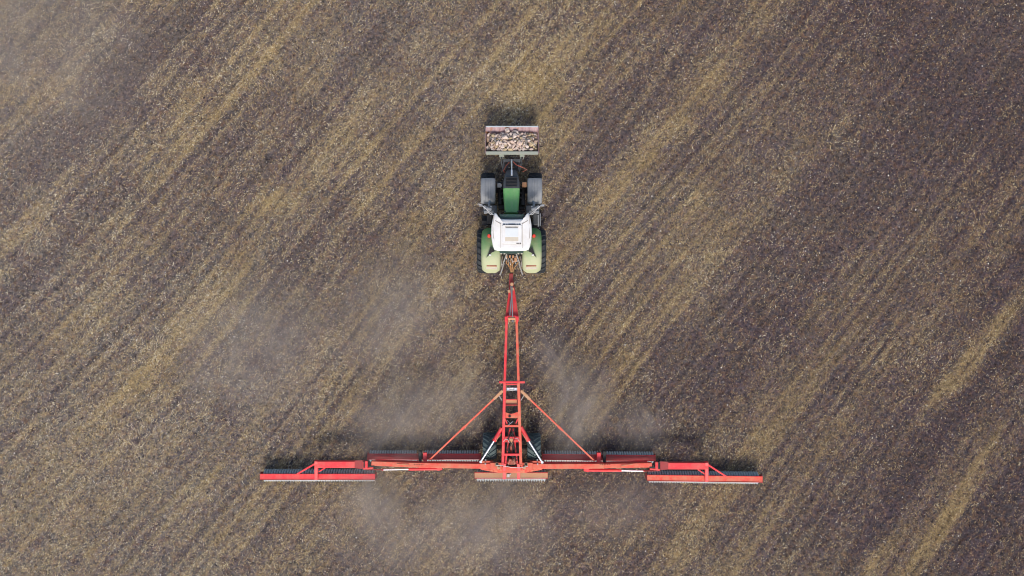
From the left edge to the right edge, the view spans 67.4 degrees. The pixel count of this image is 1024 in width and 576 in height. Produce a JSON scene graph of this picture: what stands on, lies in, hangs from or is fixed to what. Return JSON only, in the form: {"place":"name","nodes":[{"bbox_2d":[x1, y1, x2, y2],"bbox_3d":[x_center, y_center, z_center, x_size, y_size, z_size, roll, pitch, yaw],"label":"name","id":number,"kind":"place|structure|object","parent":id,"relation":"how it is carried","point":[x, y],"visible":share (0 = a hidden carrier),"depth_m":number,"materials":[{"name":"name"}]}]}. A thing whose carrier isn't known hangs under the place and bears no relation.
{"place":"outdoors","nodes":[
{"label":"outdoors","id":0,"kind":"place"},
{"bbox_2d":[0,0,1023,575],"bbox_3d":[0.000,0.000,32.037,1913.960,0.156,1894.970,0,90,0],"label":"field","id":1,"kind":"structure","parent":0,"point":[832,92],"depth_m":32.03,"materials":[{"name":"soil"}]},
{"bbox_2d":[0,0,1016,575],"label":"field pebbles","id":2,"kind":"object","parent":1,"relation":"on","point":[548,264],"visible":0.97,"depth_m":32.00,"materials":[{"name":"grey stone"}]},
{"bbox_2d":[476,126,545,274],"bbox_3d":[-0.022,-3.507,30.485,2.758,3.071,5.993,0,90,0],"label":"tractor","id":3,"kind":"object","parent":1,"relation":"on","point":[511,236],"visible":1,"depth_m":30.33,"materials":[{"name":"white paint"}]},
{"bbox_2d":[260,273,762,483],"bbox_3d":[-0.027,3.755,31.292,20.576,1.446,8.699,0,90,0],"label":"field roller","id":4,"kind":"object","parent":1,"relation":"on","point":[511,446],"visible":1,"depth_m":31.17,"materials":[{"name":"red paint"}]},
{"bbox_2d":[0,0,1023,575],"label":"soil clods","id":5,"kind":"object","parent":1,"relation":"on","point":[664,398],"visible":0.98,"depth_m":32.01,"materials":[{"name":"brown soil"}]}
]}

